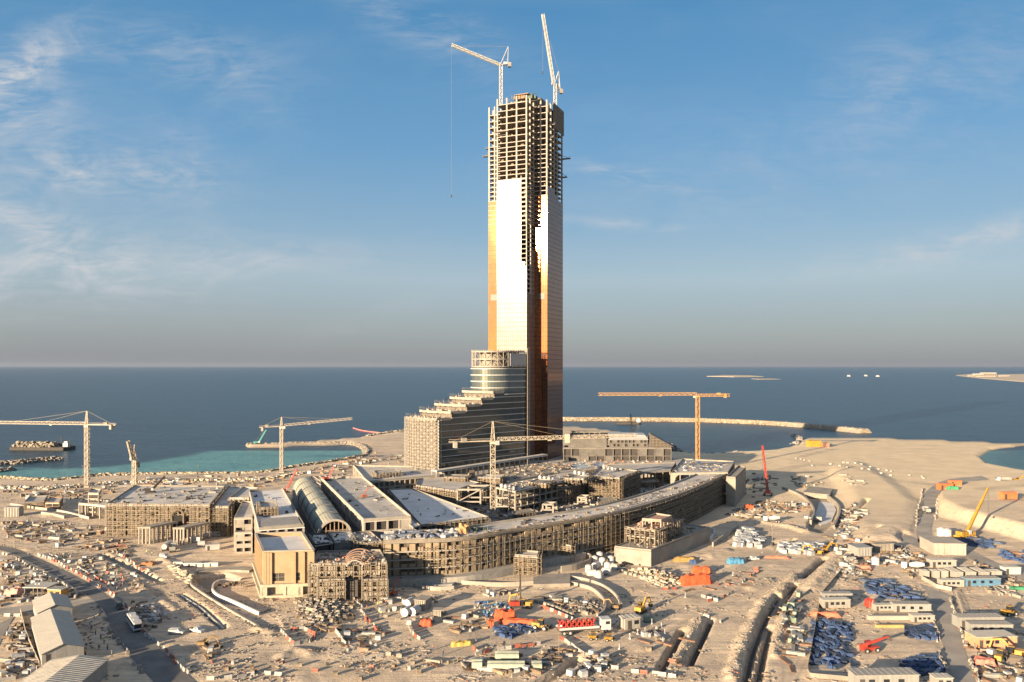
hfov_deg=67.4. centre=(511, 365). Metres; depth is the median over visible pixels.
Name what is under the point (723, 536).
sunk ramp wall
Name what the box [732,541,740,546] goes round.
wrapped pallet
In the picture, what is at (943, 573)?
site cabin
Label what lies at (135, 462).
luffing crane
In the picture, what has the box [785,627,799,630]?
pipe bundle
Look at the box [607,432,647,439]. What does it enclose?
annex metal roof
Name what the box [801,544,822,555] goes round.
excavator
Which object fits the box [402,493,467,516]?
roof materials
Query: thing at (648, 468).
columned deck
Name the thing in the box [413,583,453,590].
forecourt kerb
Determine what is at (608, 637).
skid loader
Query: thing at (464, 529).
roof materials
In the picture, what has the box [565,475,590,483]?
scaffold block
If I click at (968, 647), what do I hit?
steel bundle
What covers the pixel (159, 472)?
rock armour
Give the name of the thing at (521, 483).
roof materials
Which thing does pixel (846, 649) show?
steel tube stack
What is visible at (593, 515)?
roof materials
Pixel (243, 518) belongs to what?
cream annex
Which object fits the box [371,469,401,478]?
scaffold block
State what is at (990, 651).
wrapped pallet
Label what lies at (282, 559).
yellow box hall
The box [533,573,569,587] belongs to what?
driveway slab
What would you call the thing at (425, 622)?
tarpaulin
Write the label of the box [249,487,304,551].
long roofed hall
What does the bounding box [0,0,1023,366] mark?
sky
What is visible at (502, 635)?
tarp covered stack
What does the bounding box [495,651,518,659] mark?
cabin
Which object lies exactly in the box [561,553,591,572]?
spiral wall
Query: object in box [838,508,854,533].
rubble heap
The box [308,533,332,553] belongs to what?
glazed link
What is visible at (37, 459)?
rock armour
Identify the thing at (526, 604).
excavator
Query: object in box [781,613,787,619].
pipe bundle
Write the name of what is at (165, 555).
parked car
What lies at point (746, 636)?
trench spoil
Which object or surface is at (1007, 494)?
shipping container
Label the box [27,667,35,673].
wrapped pallet
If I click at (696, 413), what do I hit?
tower crane
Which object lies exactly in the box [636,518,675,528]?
roof materials
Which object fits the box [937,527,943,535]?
water tank
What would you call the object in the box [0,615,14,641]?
road
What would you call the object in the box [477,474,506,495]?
scaffold block
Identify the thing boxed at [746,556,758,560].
pickup truck
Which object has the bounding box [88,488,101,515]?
stair core
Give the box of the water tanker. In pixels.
[162,540,172,550]
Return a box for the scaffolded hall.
[105,485,227,537]
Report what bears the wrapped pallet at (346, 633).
on the ground
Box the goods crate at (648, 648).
[645,646,651,651]
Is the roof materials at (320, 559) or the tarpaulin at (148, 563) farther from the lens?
the tarpaulin at (148, 563)
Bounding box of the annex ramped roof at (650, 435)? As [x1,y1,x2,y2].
[648,432,673,447]
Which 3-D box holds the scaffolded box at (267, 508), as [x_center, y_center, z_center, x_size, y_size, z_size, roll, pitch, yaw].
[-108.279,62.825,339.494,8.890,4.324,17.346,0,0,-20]
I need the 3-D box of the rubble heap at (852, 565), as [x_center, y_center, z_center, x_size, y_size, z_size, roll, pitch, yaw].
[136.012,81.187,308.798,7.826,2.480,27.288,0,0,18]
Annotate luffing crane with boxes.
[126,440,139,485]
[451,43,510,196]
[541,14,562,104]
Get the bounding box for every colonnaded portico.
[137,521,177,543]
[173,522,211,544]
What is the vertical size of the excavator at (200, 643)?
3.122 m
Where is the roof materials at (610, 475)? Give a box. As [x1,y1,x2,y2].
[551,468,624,485]
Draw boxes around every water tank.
[198,541,204,545]
[401,605,411,616]
[403,597,414,606]
[409,604,420,615]
[585,564,591,571]
[587,569,595,576]
[591,555,597,562]
[592,561,601,569]
[595,570,602,578]
[597,551,602,558]
[599,557,605,564]
[601,567,611,575]
[604,562,610,567]
[608,555,613,561]
[610,562,616,569]
[871,556,879,564]
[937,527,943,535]
[943,528,951,536]
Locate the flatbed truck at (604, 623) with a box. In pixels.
[557,616,610,635]
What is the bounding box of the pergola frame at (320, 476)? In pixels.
[306,473,348,486]
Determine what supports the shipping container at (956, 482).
on the ground
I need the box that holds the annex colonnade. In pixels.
[563,445,671,460]
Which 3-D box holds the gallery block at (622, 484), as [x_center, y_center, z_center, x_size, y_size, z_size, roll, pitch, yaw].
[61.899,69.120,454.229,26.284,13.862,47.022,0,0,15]
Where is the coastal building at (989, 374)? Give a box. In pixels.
[980,372,996,376]
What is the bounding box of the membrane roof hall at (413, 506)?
[386,488,490,529]
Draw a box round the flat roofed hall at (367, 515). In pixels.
[321,476,410,540]
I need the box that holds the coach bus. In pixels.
[127,612,141,631]
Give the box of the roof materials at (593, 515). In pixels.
[400,477,716,538]
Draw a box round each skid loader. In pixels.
[588,631,599,640]
[604,633,615,641]
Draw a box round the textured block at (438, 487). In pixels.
[414,477,480,506]
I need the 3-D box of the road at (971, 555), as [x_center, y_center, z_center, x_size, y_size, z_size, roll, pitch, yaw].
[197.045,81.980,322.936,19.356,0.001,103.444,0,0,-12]
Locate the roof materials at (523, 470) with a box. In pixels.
[476,464,568,479]
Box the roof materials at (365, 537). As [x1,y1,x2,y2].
[311,533,372,543]
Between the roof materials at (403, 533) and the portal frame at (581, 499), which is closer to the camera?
the roof materials at (403, 533)
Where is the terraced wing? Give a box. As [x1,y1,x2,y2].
[404,348,528,475]
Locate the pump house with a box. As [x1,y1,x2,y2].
[172,481,183,484]
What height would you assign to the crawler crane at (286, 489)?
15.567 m
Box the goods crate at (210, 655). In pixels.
[207,653,213,657]
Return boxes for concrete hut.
[414,595,432,610]
[433,607,442,616]
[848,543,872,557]
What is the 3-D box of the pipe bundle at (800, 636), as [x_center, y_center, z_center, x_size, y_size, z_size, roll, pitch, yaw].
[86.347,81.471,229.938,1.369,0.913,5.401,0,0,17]
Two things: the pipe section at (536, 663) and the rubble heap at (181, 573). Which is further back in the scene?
the rubble heap at (181, 573)
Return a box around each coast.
[710,375,763,376]
[956,373,1023,381]
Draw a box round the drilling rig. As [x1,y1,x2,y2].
[509,574,521,608]
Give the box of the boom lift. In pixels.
[389,575,401,595]
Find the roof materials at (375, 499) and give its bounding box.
[332,481,391,514]
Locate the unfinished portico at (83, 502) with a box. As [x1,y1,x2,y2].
[79,498,108,519]
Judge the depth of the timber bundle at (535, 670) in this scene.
203.95 m
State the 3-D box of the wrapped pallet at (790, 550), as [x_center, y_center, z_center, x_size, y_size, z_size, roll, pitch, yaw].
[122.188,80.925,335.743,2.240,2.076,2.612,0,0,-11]
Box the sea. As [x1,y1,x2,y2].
[0,367,1023,478]
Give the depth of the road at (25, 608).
260.42 m
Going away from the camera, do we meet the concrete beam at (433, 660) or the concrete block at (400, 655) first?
the concrete beam at (433, 660)
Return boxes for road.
[0,545,194,681]
[0,599,97,614]
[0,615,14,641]
[901,534,1023,580]
[916,476,987,540]
[921,584,974,681]
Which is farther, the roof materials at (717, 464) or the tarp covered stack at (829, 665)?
the roof materials at (717, 464)
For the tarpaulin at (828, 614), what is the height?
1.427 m
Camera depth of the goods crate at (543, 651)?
217.26 m
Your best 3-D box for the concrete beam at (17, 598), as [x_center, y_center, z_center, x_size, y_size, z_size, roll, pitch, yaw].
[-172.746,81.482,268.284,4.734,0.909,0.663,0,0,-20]
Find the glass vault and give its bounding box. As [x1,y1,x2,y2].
[292,476,351,534]
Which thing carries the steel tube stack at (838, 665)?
on the ground
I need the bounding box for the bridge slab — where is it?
[197,566,253,573]
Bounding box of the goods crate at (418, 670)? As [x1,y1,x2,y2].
[416,667,420,673]
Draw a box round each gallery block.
[496,469,587,511]
[588,466,640,499]
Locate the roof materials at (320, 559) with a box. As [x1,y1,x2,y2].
[317,550,385,562]
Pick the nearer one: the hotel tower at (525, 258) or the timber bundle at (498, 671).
the timber bundle at (498, 671)
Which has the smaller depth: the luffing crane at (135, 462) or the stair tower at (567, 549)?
the stair tower at (567, 549)
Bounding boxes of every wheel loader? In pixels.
[532,618,553,630]
[993,648,1008,663]
[1000,605,1021,616]
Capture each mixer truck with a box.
[763,515,780,522]
[901,561,925,570]
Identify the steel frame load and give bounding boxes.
[557,619,564,628]
[563,619,569,627]
[568,618,574,627]
[573,618,579,626]
[578,618,584,626]
[583,617,589,626]
[588,617,594,625]
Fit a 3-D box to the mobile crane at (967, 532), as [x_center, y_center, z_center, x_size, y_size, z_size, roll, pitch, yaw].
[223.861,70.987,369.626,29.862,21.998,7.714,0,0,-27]
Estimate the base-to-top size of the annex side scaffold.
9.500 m
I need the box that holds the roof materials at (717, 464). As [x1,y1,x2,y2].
[674,461,728,471]
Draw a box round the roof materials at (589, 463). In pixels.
[491,461,597,476]
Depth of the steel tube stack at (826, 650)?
219.13 m
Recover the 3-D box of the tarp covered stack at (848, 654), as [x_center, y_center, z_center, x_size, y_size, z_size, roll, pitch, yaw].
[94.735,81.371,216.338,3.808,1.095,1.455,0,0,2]
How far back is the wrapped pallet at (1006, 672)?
202.35 m
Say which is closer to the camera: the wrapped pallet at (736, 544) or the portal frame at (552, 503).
the wrapped pallet at (736, 544)
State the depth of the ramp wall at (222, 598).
269.33 m
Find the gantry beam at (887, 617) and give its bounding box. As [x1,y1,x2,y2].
[867,615,908,619]
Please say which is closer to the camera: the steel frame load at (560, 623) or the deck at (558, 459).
the steel frame load at (560, 623)
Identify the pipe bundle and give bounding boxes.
[0,670,11,676]
[0,676,15,681]
[15,647,34,650]
[17,596,31,602]
[34,578,47,581]
[48,536,60,539]
[362,632,375,634]
[442,619,454,623]
[477,666,491,671]
[559,653,572,656]
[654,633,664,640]
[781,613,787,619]
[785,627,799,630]
[786,650,805,655]
[798,633,802,641]
[836,570,850,573]
[881,558,895,562]
[983,673,1004,677]
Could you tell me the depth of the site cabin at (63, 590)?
269.32 m
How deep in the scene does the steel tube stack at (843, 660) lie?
211.88 m
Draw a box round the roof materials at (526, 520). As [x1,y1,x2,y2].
[521,479,698,524]
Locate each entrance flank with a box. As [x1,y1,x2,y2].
[317,575,345,600]
[361,573,387,602]
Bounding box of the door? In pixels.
[628,621,631,629]
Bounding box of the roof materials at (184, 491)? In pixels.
[113,486,218,502]
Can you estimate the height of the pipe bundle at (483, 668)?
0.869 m
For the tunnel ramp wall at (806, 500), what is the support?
on the ground
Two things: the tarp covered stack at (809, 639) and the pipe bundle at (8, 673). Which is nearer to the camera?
the pipe bundle at (8, 673)
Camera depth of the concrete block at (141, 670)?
204.77 m
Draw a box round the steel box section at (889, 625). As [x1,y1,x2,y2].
[875,624,903,627]
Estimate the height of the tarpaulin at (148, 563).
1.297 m
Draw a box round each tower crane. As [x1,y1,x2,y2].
[0,411,114,487]
[259,417,352,472]
[449,421,637,518]
[598,392,729,458]
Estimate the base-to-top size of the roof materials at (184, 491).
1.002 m
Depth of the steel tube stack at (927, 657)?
214.14 m
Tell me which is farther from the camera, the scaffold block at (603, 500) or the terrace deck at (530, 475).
the terrace deck at (530, 475)
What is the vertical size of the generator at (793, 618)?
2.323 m
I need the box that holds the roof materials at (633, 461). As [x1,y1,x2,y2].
[568,459,663,468]
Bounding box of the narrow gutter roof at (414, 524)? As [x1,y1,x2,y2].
[409,517,420,529]
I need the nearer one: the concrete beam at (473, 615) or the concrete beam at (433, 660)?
the concrete beam at (433, 660)
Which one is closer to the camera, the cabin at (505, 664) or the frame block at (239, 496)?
the cabin at (505, 664)
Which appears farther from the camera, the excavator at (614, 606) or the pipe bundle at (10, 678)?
the excavator at (614, 606)
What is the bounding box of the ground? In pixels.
[0,426,1023,681]
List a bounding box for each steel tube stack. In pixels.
[494,631,507,635]
[808,631,817,636]
[809,661,820,665]
[810,648,820,653]
[824,639,835,643]
[824,648,831,654]
[832,663,843,668]
[839,639,850,642]
[839,656,846,663]
[842,646,850,651]
[850,661,855,667]
[885,596,895,598]
[908,661,916,666]
[909,590,921,594]
[920,667,933,672]
[923,655,937,659]
[927,663,943,667]
[929,670,945,672]
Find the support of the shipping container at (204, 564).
on the ground
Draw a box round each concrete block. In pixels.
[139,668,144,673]
[396,653,402,657]
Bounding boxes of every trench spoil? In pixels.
[661,616,706,658]
[722,598,771,674]
[754,573,799,607]
[763,612,800,655]
[801,561,837,586]
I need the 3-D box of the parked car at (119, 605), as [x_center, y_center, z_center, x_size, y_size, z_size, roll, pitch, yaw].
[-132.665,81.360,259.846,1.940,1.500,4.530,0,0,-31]
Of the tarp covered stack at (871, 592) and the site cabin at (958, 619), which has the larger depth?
the tarp covered stack at (871, 592)
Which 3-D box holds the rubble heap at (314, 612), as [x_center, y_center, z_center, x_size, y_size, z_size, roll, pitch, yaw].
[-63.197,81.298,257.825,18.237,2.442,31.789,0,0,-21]
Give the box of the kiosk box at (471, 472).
[468,470,474,478]
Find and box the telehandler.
[859,636,891,653]
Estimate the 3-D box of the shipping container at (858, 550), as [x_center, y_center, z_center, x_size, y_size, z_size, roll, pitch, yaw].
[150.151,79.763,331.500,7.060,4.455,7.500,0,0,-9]
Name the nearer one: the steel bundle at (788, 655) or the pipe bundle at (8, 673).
the pipe bundle at (8, 673)
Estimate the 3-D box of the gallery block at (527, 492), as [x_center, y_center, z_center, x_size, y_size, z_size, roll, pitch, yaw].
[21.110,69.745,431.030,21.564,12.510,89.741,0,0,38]
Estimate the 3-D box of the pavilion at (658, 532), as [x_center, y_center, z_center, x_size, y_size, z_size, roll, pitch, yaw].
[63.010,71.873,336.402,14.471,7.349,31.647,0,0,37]
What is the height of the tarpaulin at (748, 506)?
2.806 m
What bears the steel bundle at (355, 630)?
on the ground
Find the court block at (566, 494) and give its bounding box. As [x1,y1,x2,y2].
[546,480,587,503]
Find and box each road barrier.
[206,676,214,679]
[224,675,231,679]
[237,673,244,678]
[246,671,254,675]
[264,670,271,674]
[274,671,281,675]
[364,656,371,660]
[611,665,618,669]
[631,669,638,672]
[640,669,647,673]
[658,671,665,675]
[668,673,675,677]
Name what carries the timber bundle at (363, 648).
on the ground
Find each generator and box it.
[643,615,653,622]
[782,604,787,611]
[787,601,795,607]
[788,635,792,643]
[790,614,796,623]
[792,609,797,616]
[796,589,802,597]
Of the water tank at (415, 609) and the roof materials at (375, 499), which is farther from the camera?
the roof materials at (375, 499)
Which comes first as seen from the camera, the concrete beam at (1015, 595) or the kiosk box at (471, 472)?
the concrete beam at (1015, 595)
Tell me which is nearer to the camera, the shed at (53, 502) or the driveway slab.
the driveway slab
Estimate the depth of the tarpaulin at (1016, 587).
280.76 m
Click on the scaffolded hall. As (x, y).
(125, 519)
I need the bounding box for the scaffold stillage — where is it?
[346,615,353,620]
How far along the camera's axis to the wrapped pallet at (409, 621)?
242.96 m
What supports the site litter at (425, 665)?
on the ground
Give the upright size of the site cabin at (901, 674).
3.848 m
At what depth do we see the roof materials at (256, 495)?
359.95 m
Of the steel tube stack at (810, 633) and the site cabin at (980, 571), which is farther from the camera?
the site cabin at (980, 571)
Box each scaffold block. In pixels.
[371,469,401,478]
[443,474,471,481]
[470,483,494,504]
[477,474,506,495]
[511,496,538,510]
[511,508,535,518]
[526,479,555,487]
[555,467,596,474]
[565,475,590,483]
[597,496,616,504]
[641,477,659,487]
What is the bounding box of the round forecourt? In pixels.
[422,582,454,585]
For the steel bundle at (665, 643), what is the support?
on the ground
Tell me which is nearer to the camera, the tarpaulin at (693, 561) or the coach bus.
the coach bus
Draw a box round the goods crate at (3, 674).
[1,672,6,677]
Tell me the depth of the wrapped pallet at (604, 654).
213.74 m
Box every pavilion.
[624,518,685,545]
[642,513,671,526]
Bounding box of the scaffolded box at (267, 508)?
[256,501,277,515]
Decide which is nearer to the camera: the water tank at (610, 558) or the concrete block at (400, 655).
the concrete block at (400, 655)
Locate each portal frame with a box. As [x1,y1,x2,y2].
[457,485,489,509]
[496,494,520,511]
[542,501,556,513]
[577,495,589,504]
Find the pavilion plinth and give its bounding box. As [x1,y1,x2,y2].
[614,523,709,566]
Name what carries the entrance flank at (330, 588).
on the ground
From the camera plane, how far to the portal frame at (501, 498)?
395.03 m
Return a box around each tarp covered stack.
[499,633,507,637]
[806,637,818,641]
[815,652,821,657]
[819,645,823,651]
[821,656,833,660]
[827,661,832,668]
[829,645,838,649]
[837,630,846,635]
[843,652,854,656]
[867,590,877,594]
[902,658,913,662]
[911,595,921,599]
[916,659,927,662]
[917,664,928,668]
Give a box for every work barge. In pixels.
[9,436,75,450]
[617,415,640,423]
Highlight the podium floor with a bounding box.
[291,474,726,537]
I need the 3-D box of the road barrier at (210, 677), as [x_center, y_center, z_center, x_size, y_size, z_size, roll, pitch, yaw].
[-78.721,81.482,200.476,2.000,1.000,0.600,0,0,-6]
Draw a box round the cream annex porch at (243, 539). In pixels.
[235,528,252,553]
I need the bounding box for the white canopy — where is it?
[431,454,547,476]
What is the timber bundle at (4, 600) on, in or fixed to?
on the ground
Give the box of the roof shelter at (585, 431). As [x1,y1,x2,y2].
[571,431,600,434]
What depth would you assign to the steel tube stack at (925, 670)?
204.93 m
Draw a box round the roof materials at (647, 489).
[597,477,678,499]
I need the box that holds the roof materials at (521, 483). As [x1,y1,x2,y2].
[503,471,585,489]
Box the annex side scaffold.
[651,436,667,446]
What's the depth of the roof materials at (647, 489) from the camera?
466.38 m
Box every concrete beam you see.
[0,657,13,661]
[10,597,24,600]
[13,644,27,647]
[19,658,36,661]
[425,658,439,663]
[469,613,478,617]
[511,671,523,677]
[984,664,996,672]
[996,661,1008,668]
[1009,592,1020,598]
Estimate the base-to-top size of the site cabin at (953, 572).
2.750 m
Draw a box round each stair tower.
[514,550,542,575]
[558,542,575,555]
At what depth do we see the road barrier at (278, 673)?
202.97 m
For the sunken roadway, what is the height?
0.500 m
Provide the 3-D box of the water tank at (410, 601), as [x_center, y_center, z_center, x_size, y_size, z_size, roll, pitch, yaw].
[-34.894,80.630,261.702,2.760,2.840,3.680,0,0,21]
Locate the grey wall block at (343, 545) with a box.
[328,530,356,549]
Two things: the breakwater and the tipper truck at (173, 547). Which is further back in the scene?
the breakwater
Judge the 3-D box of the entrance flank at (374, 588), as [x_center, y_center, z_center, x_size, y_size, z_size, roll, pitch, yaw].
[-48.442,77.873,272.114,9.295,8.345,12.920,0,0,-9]
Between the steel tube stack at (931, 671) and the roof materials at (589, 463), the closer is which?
the steel tube stack at (931, 671)
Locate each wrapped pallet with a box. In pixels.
[15,661,24,668]
[17,653,24,658]
[19,635,26,641]
[22,669,28,675]
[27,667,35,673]
[55,542,62,546]
[207,646,213,652]
[344,630,349,636]
[375,634,380,639]
[378,606,385,612]
[386,598,391,603]
[392,605,396,610]
[406,619,411,624]
[462,613,468,618]
[490,591,496,596]
[522,665,529,671]
[566,668,575,676]
[578,669,587,677]
[586,664,592,669]
[588,649,596,653]
[594,665,600,672]
[600,652,608,656]
[641,631,647,636]
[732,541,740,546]
[746,539,753,543]
[788,548,794,553]
[807,550,814,555]
[986,648,995,655]
[1003,670,1011,676]
[1016,676,1023,681]
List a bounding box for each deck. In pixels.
[446,455,681,477]
[470,463,572,483]
[602,462,675,483]
[670,458,734,483]
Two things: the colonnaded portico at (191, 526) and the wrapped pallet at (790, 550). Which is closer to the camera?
the wrapped pallet at (790, 550)
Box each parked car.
[116,602,122,609]
[159,553,169,557]
[168,627,185,634]
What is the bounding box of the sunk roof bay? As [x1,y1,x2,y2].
[260,516,300,526]
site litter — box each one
[3,496,1023,681]
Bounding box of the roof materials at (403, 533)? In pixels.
[381,527,461,538]
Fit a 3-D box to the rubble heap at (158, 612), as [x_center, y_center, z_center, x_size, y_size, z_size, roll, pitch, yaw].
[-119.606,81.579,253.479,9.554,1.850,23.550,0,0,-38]
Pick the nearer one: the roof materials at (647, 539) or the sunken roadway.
the roof materials at (647, 539)
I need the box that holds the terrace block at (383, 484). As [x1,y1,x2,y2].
[353,465,444,493]
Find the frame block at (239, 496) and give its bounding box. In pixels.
[228,487,257,514]
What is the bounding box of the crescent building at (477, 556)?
[383,474,726,587]
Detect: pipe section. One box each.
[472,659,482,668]
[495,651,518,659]
[531,660,541,669]
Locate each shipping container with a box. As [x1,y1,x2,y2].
[173,561,183,565]
[187,536,201,542]
[187,562,196,566]
[194,562,203,566]
[201,562,207,566]
[205,543,219,550]
[207,530,220,535]
[208,562,218,566]
[806,440,820,446]
[821,442,829,446]
[936,483,952,489]
[948,480,961,485]
[997,491,1017,498]
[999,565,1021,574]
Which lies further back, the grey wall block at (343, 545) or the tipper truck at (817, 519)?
the tipper truck at (817, 519)
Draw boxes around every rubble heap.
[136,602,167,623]
[167,564,210,593]
[294,595,353,625]
[562,598,610,613]
[626,567,680,586]
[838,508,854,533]
[841,559,860,575]
[893,544,909,560]
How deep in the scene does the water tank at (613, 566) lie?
307.10 m
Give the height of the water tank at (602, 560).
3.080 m
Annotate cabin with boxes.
[4,505,23,516]
[47,586,68,594]
[487,660,524,669]
[618,613,640,629]
[818,597,850,607]
[820,591,852,599]
[847,667,919,681]
[872,602,892,610]
[890,601,931,611]
[908,613,934,621]
[919,569,929,577]
[926,558,956,567]
[929,569,939,577]
[929,673,953,681]
[937,569,948,577]
[937,578,964,586]
[944,567,963,577]
[951,613,1004,627]
[957,567,976,575]
[960,576,1001,585]
[964,620,1013,633]
[964,629,1017,647]
[970,567,989,575]
[984,569,995,575]
[992,569,1002,577]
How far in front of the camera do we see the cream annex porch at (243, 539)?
334.77 m
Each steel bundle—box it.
[337,637,354,639]
[346,628,361,632]
[429,661,439,667]
[445,616,461,618]
[636,638,651,643]
[656,640,672,646]
[678,637,695,642]
[779,656,790,664]
[780,654,795,656]
[794,642,811,645]
[963,646,985,652]
[972,674,994,681]
[975,668,987,674]
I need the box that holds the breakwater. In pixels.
[563,417,870,432]
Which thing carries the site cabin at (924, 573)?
on the ground
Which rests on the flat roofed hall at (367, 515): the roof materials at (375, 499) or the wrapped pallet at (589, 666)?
the roof materials at (375, 499)
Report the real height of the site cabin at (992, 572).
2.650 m
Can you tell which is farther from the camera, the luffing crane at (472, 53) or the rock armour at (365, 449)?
the rock armour at (365, 449)
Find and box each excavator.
[197,635,219,647]
[507,593,533,608]
[602,599,620,609]
[634,597,652,613]
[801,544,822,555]
[818,542,837,552]
[987,638,1023,658]
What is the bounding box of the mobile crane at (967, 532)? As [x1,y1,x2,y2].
[953,487,988,538]
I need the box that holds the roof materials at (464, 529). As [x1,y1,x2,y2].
[457,523,469,533]
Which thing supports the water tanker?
on the ground
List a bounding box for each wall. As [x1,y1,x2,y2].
[10,503,89,518]
[41,511,65,518]
[190,574,259,626]
[212,577,259,615]
[461,580,532,586]
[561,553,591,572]
[571,575,621,606]
[571,581,605,617]
[708,526,714,540]
[712,525,738,546]
[726,465,745,506]
[782,487,814,526]
[827,495,840,527]
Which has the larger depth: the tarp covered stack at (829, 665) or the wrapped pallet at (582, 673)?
the tarp covered stack at (829, 665)
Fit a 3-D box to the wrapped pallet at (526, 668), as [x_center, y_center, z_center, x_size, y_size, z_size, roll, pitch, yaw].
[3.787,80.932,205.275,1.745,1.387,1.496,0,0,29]
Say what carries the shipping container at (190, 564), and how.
on the ground
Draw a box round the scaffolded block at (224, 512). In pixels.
[213,486,241,536]
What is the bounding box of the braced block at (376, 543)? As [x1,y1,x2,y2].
[349,531,382,552]
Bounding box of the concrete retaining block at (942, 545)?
[919,536,965,555]
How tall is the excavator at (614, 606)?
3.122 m
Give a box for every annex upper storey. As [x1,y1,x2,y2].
[568,433,607,446]
[609,436,647,446]
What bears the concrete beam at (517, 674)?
on the ground
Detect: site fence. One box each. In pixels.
[0,543,76,553]
[20,608,39,663]
[807,570,847,680]
[921,576,951,590]
[955,590,976,654]
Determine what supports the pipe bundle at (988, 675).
on the ground
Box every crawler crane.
[144,476,165,493]
[253,430,266,443]
[284,469,297,492]
[323,465,334,480]
[762,446,772,495]
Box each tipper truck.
[169,542,176,552]
[804,515,821,521]
[922,506,930,513]
[995,477,1010,480]
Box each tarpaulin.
[3,586,23,596]
[139,561,157,565]
[419,618,432,626]
[450,640,472,647]
[487,619,493,627]
[493,608,516,620]
[499,617,530,624]
[672,556,696,561]
[679,573,713,585]
[689,559,696,563]
[691,566,711,573]
[725,557,745,564]
[744,504,754,509]
[763,556,789,558]
[810,611,841,617]
[859,565,871,569]
[864,597,873,606]
[945,485,959,489]
[973,655,996,667]
[1009,586,1023,589]
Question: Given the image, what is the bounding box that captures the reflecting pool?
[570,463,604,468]
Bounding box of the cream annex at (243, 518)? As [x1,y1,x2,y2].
[234,501,252,550]
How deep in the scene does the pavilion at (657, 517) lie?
334.34 m
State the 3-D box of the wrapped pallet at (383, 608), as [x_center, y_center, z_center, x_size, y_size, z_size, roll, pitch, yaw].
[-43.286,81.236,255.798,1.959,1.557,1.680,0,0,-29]
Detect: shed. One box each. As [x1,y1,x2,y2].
[20,655,109,681]
[24,495,47,509]
[30,609,84,664]
[32,592,73,615]
[45,497,62,509]
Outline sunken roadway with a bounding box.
[815,501,835,525]
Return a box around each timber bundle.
[0,599,11,602]
[1,663,15,668]
[91,532,101,534]
[328,627,341,631]
[357,646,369,650]
[449,628,461,633]
[492,668,504,674]
[530,667,542,674]
[554,646,567,650]
[562,648,576,652]
[674,659,682,664]
[995,665,1004,670]
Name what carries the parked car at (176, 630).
on the ground
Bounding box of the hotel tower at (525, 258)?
[482,93,570,461]
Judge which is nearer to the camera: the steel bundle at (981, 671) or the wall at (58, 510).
the steel bundle at (981, 671)
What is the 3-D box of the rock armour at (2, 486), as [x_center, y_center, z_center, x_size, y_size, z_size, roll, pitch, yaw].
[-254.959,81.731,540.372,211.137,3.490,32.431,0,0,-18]
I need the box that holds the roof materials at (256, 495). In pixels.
[254,494,288,516]
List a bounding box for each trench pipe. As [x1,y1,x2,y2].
[179,595,224,628]
[661,635,683,671]
[689,624,710,665]
[745,600,778,681]
[757,632,770,681]
[774,587,795,615]
[802,560,824,578]
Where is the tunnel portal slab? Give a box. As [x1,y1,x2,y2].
[804,486,832,498]
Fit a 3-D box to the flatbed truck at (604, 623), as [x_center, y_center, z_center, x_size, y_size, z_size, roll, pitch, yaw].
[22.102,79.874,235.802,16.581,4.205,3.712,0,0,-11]
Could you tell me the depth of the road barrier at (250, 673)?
203.23 m
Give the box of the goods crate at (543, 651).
[541,649,546,654]
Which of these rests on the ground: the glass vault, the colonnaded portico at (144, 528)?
the colonnaded portico at (144, 528)
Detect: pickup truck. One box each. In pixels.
[189,625,205,633]
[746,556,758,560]
[898,554,910,557]
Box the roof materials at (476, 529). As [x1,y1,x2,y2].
[471,525,487,532]
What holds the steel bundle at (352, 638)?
on the ground
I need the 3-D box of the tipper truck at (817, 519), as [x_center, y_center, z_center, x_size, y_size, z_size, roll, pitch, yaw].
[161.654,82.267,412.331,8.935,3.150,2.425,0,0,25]
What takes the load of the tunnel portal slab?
on the ground
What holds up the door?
in the site cabin at (629, 621)
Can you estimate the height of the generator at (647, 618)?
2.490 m
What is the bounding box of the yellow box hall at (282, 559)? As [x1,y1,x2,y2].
[252,531,315,597]
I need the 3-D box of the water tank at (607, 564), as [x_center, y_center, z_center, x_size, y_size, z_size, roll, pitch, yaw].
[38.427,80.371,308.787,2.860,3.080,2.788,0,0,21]
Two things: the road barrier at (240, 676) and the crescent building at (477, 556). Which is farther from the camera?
the crescent building at (477, 556)
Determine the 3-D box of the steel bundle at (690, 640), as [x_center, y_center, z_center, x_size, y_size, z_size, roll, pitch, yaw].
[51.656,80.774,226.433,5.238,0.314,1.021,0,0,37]
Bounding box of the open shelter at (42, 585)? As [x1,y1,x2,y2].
[22,582,58,595]
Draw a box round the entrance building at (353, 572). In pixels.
[308,548,387,598]
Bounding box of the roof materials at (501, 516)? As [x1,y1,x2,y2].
[461,493,640,519]
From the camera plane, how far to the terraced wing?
517.00 m
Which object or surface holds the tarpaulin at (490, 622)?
on the ground
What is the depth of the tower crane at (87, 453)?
520.34 m
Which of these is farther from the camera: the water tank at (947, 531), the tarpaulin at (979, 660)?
the water tank at (947, 531)
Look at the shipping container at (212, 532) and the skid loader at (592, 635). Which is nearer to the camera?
the skid loader at (592, 635)
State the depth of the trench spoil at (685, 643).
228.66 m
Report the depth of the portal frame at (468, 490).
399.75 m
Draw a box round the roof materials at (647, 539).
[628,527,700,547]
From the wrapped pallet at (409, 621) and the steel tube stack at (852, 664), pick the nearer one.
the steel tube stack at (852, 664)
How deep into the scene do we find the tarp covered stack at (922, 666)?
207.96 m
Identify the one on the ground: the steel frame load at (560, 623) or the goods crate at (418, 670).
the goods crate at (418, 670)
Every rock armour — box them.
[0,454,367,480]
[0,456,63,464]
[0,466,16,471]
[0,472,303,488]
[246,441,371,454]
[365,429,406,435]
[564,417,866,432]
[666,441,738,453]
[790,434,803,443]
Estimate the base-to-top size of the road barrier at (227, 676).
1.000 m

